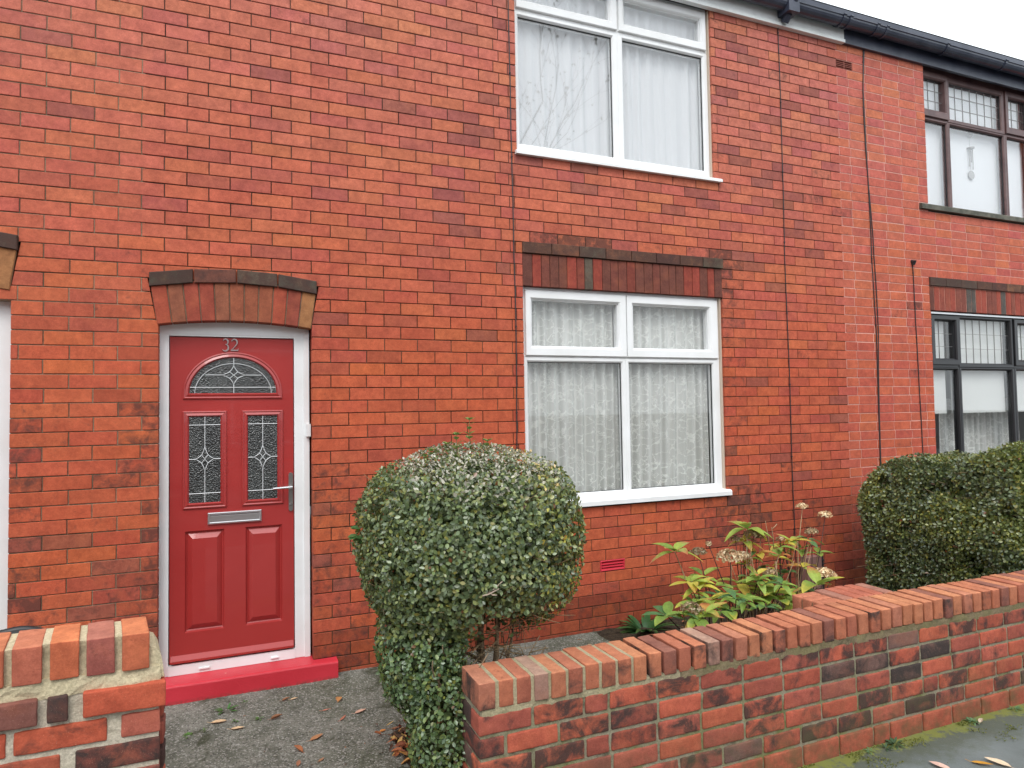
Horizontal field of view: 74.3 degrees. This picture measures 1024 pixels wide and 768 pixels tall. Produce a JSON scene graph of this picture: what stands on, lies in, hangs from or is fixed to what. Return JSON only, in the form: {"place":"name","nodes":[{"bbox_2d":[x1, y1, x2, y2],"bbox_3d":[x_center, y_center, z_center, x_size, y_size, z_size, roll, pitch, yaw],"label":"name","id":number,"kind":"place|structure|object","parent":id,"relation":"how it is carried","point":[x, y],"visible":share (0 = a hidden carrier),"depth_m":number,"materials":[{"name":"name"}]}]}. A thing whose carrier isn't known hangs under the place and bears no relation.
{"place":"outdoors","nodes":[
{"label":"outdoors","id":0,"kind":"place"},
{"bbox_2d":[0,626,47,633],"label":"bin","id":1,"kind":"object","parent":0,"point":[14,630],"visible":0.09,"depth_m":2.86,"materials":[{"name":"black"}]},
{"bbox_2d":[164,630,609,767],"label":"garden path","id":2,"kind":"structure","parent":0,"point":[221,745],"depth_m":3.62,"materials":[{"name":"concrete"}]},
{"bbox_2d":[0,0,134,629],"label":"terraced house","id":3,"kind":"structure","parent":2,"relation":"on","point":[39,110],"depth_m":3.78,"materials":[{"name":"brick"}]},
{"bbox_2d":[0,616,165,767],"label":"garden wall","id":4,"kind":"structure","parent":2,"relation":"on","point":[89,695],"depth_m":2.12,"materials":[{"name":"brick"}]},
{"bbox_2d":[208,719,225,722],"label":"fallen leaf","id":5,"kind":"object","parent":2,"relation":"on","point":[219,720],"visible":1,"depth_m":3.66,"materials":[{"name":"beige plant"}]},
{"bbox_2d":[216,702,237,714],"bbox_3d":[-1.601,1.820,3.792,0.132,0.025,0.089,0,-2,-29],"label":"weed","id":6,"kind":"object","parent":2,"relation":"on","point":[218,709],"visible":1,"depth_m":3.80,"materials":[{"name":"green plant"}]},
{"bbox_2d":[269,714,281,719],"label":"fallen leaf","id":7,"kind":"object","parent":2,"relation":"on","point":[275,716],"visible":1,"depth_m":3.69,"materials":[{"name":"brown plant"}]},
{"bbox_2d":[294,745,303,752],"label":"fallen leaf","id":8,"kind":"object","parent":2,"relation":"on","point":[299,747],"visible":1,"depth_m":3.36,"materials":[{"name":"orange plant"}]},
{"bbox_2d":[310,733,322,740],"bbox_3d":[-1.013,1.821,3.477,0.033,0.010,0.097,-2,-3,33],"label":"fallen leaf","id":9,"kind":"object","parent":2,"relation":"on","point":[316,736],"visible":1,"depth_m":3.49,"materials":[{"name":"orange plant"}]},
{"bbox_2d":[375,719,417,764],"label":"leaf litter","id":10,"kind":"object","parent":2,"relation":"on","point":[401,742],"visible":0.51,"depth_m":3.40,"materials":[{"name":"brown plant"}]},
{"bbox_2d":[391,728,423,767],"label":"soil strip","id":11,"kind":"object","parent":2,"relation":"on","point":[405,749],"visible":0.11,"depth_m":3.44,"materials":[{"name":"brown soil"}]},
{"bbox_2d":[348,417,588,767],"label":"privet bush","id":12,"kind":"object","parent":11,"relation":"on","point":[469,540],"visible":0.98,"depth_m":2.87,"materials":[{"name":"green plant"}]},
{"bbox_2d":[67,0,855,705],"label":"terraced house","id":13,"kind":"structure","parent":2,"relation":"on","point":[305,270],"depth_m":4.53,"materials":[{"name":"brick"}]},
{"bbox_2d":[169,336,293,664],"bbox_3d":[-1.730,0.692,4.198,0.714,1.965,0.112,0,-2,-23],"label":"front door","id":14,"kind":"structure","parent":13,"relation":"in","point":[231,497],"depth_m":4.20,"materials":[{"name":"red plastic"}]},
{"bbox_2d":[507,0,519,629],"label":"cable","id":15,"kind":"object","parent":13,"relation":"attached to","point":[513,226],"visible":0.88,"depth_m":4.90,"materials":[{"name":"black plastic"}]},
{"bbox_2d":[527,302,619,491],"bbox_3d":[0.449,0.075,5.176,0.845,1.550,0.059,0,-2,-23],"label":"net curtain","id":16,"kind":"object","parent":13,"relation":"hanging from","point":[573,422],"visible":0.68,"depth_m":5.19,"materials":[{"name":"white fabric"}]},
{"bbox_2d":[518,0,700,169],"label":"net curtain","id":17,"kind":"object","parent":13,"relation":"hanging from","point":[563,76],"visible":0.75,"depth_m":5.40,"materials":[{"name":"white fabric"}]},
{"bbox_2d":[514,0,722,182],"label":"window","id":18,"kind":"structure","parent":13,"relation":"in","point":[612,28],"depth_m":5.37,"materials":[{"name":"white plastic"}]},
{"bbox_2d":[522,287,731,506],"bbox_3d":[0.916,0.098,5.264,1.836,1.628,0.134,0,-2,-23],"label":"window","id":19,"kind":"structure","parent":13,"relation":"in","point":[623,353],"depth_m":5.28,"materials":[{"name":"white plastic"}]},
{"bbox_2d":[629,307,709,487],"bbox_3d":[1.238,0.074,5.504,0.855,1.550,0.059,0,-2,-23],"label":"net curtain","id":20,"kind":"object","parent":13,"relation":"hanging from","point":[669,426],"visible":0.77,"depth_m":5.52,"materials":[{"name":"white fabric"}]},
{"bbox_2d":[777,28,796,562],"bbox_3d":[2.402,-0.867,5.879,0.064,4.821,0.011,0,-2,-23],"label":"cable","id":21,"kind":"object","parent":13,"relation":"attached to","point":[786,289],"visible":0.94,"depth_m":5.87,"materials":[{"name":"black plastic"}]},
{"bbox_2d":[800,552,824,588],"bbox_3d":[2.600,1.629,5.814,0.227,0.362,0.085,0,-2,-23],"label":"air vent","id":22,"kind":"object","parent":13,"relation":"attached to","point":[820,565],"visible":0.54,"depth_m":5.78,"materials":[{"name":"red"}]},
{"bbox_2d":[462,570,1023,767],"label":"garden wall","id":23,"kind":"structure","parent":2,"relation":"on","point":[818,675],"depth_m":3.17,"materials":[{"name":"brick"}]},
{"bbox_2d":[794,10,1023,584],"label":"terraced house","id":24,"kind":"structure","parent":2,"relation":"on","point":[969,265],"depth_m":6.49,"materials":[{"name":"brick"}]},
{"bbox_2d":[862,50,880,463],"bbox_3d":[3.354,-1.117,6.284,0.097,4.220,0.011,0,-2,-23],"label":"cable","id":25,"kind":"object","parent":24,"relation":"attached to","point":[872,268],"visible":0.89,"depth_m":6.28,"materials":[{"name":"black plastic"}]},
{"bbox_2d":[912,265,923,453],"bbox_3d":[3.891,-0.038,6.460,0.059,2.260,0.011,0,-2,-23],"label":"cable","id":26,"kind":"object","parent":24,"relation":"attached to","point":[917,359],"visible":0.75,"depth_m":6.46,"materials":[{"name":"black plastic"}]},
{"bbox_2d":[933,321,946,413],"bbox_3d":[4.213,-0.212,6.782,0.330,1.019,0.046,0,-2,-23],"label":"roller blind","id":27,"kind":"object","parent":24,"relation":"attached to","point":[939,386],"visible":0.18,"depth_m":6.79,"materials":[{"name":"white fabric"}]},
{"bbox_2d":[966,133,974,178],"bbox_3d":[4.822,-2.446,7.111,0.084,0.589,0.082,-2,-2,16],"label":"wind chime","id":28,"kind":"object","parent":24,"relation":"hanging from","point":[971,174],"visible":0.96,"depth_m":7.09,"materials":[{"name":"grey metal"}]},
{"bbox_2d":[919,66,1023,224],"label":"window","id":29,"kind":"structure","parent":24,"relation":"in","point":[1003,133],"depth_m":7.02,"materials":[{"name":"brown wood"}]},
{"bbox_2d":[923,81,1023,217],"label":"roller blind","id":30,"kind":"object","parent":24,"relation":"attached to","point":[980,191],"visible":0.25,"depth_m":7.14,"materials":[{"name":"white fabric"}]},
{"bbox_2d":[931,312,1023,456],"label":"window","id":31,"kind":"structure","parent":24,"relation":"in","point":[1013,364],"depth_m":6.90,"materials":[{"name":"black paint"}]},
{"bbox_2d":[950,320,1005,414],"bbox_3d":[4.827,-0.197,7.036,0.840,1.051,0.046,0,-2,-23],"label":"roller blind","id":32,"kind":"object","parent":24,"relation":"attached to","point":[983,391],"visible":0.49,"depth_m":7.04,"materials":[{"name":"white fabric"}]},
{"bbox_2d":[939,398,1019,454],"bbox_3d":[5.025,0.504,7.240,1.280,0.700,0.040,0,-2,-23],"label":"net curtain","id":33,"kind":"object","parent":24,"relation":"hanging from","point":[983,431],"visible":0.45,"depth_m":7.21,"materials":[{"name":"white fabric"}]},
{"bbox_2d":[1016,325,1023,411],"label":"roller blind","id":34,"kind":"object","parent":24,"relation":"attached to","point":[1020,386],"visible":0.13,"depth_m":7.29,"materials":[{"name":"white fabric"}]},
{"bbox_2d":[854,440,1023,591],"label":"privet hedge","id":35,"kind":"object","parent":2,"relation":"on","point":[944,518],"visible":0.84,"depth_m":5.01,"materials":[{"name":"green plant"}]},
{"bbox_2d":[596,601,784,640],"bbox_3d":[2.117,1.835,4.686,2.650,0.121,1.740,0,-2,-23],"label":"soil bed","id":36,"kind":"object","parent":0,"point":[611,634],"visible":0.05,"depth_m":5.03,"materials":[{"name":"soil"}]},
{"bbox_2d":[616,611,680,635],"bbox_3d":[0.990,1.807,5.017,0.525,0.152,0.418,0,-2,-23],"label":"weed","id":37,"kind":"object","parent":36,"relation":"on","point":[646,621],"visible":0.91,"depth_m":5.04,"materials":[{"name":"green plant"}]},
{"bbox_2d":[642,502,844,629],"bbox_3d":[1.575,1.328,4.299,1.859,0.992,0.733,0,-2,-28],"label":"hydrangea","id":38,"kind":"object","parent":36,"relation":"on","point":[699,607],"visible":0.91,"depth_m":4.24,"materials":[{"name":"green plant"}]},
{"bbox_2d":[802,703,1023,767],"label":"pavement","id":39,"kind":"structure","parent":0,"point":[954,745],"depth_m":3.35,"materials":[{"name":"grey concrete"}]},
{"bbox_2d":[880,743,893,751],"bbox_3d":[1.871,1.803,3.356,0.064,0.017,0.073,0,-2,-23],"label":"weed","id":40,"kind":"object","parent":39,"relation":"on","point":[885,745],"visible":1,"depth_m":3.37,"materials":[{"name":"green plant"}]},
{"bbox_2d":[886,736,904,748],"bbox_3d":[1.920,1.802,3.398,0.098,0.032,0.102,-2,-2,24],"label":"weed","id":41,"kind":"object","parent":39,"relation":"on","point":[893,741],"visible":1,"depth_m":3.40,"materials":[{"name":"green plant"}]},
{"bbox_2d":[799,707,1021,767],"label":"moss","id":42,"kind":"object","parent":39,"relation":"on","point":[858,753],"visible":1,"depth_m":3.37,"materials":[{"name":"green plant"}]},
{"bbox_2d":[930,761,949,767],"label":"fallen leaf","id":43,"kind":"object","parent":39,"relation":"on","point":[940,764],"visible":1,"depth_m":3.18,"materials":[{"name":"plant"}]},
{"bbox_2d":[963,717,979,725],"bbox_3d":[2.468,1.802,3.619,0.073,0.025,0.086,0,-2,-23],"label":"weed","id":44,"kind":"object","parent":39,"relation":"on","point":[971,719],"visible":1,"depth_m":3.63,"materials":[{"name":"green plant"}]},
{"bbox_2d":[966,759,993,764],"bbox_3d":[2.212,1.792,3.198,0.112,0.010,0.027,-2,-2,26],"label":"fallen leaf","id":45,"kind":"object","parent":39,"relation":"on","point":[981,762],"visible":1,"depth_m":3.20,"materials":[{"name":"orange plant"}]},
{"bbox_2d":[985,757,1012,767],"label":"fallen leaf","id":46,"kind":"object","parent":39,"relation":"on","point":[999,761],"visible":1,"depth_m":3.20,"materials":[{"name":"beige plant"}]},
{"bbox_2d":[1008,705,1022,711],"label":"weed","id":47,"kind":"object","parent":39,"relation":"on","point":[1017,707],"visible":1,"depth_m":3.76,"materials":[{"name":"green plant"}]},
{"bbox_2d":[817,0,1023,59],"label":"sky","id":48,"kind":"structure","parent":0,"point":[997,26],"materials":[{"name":"white"}]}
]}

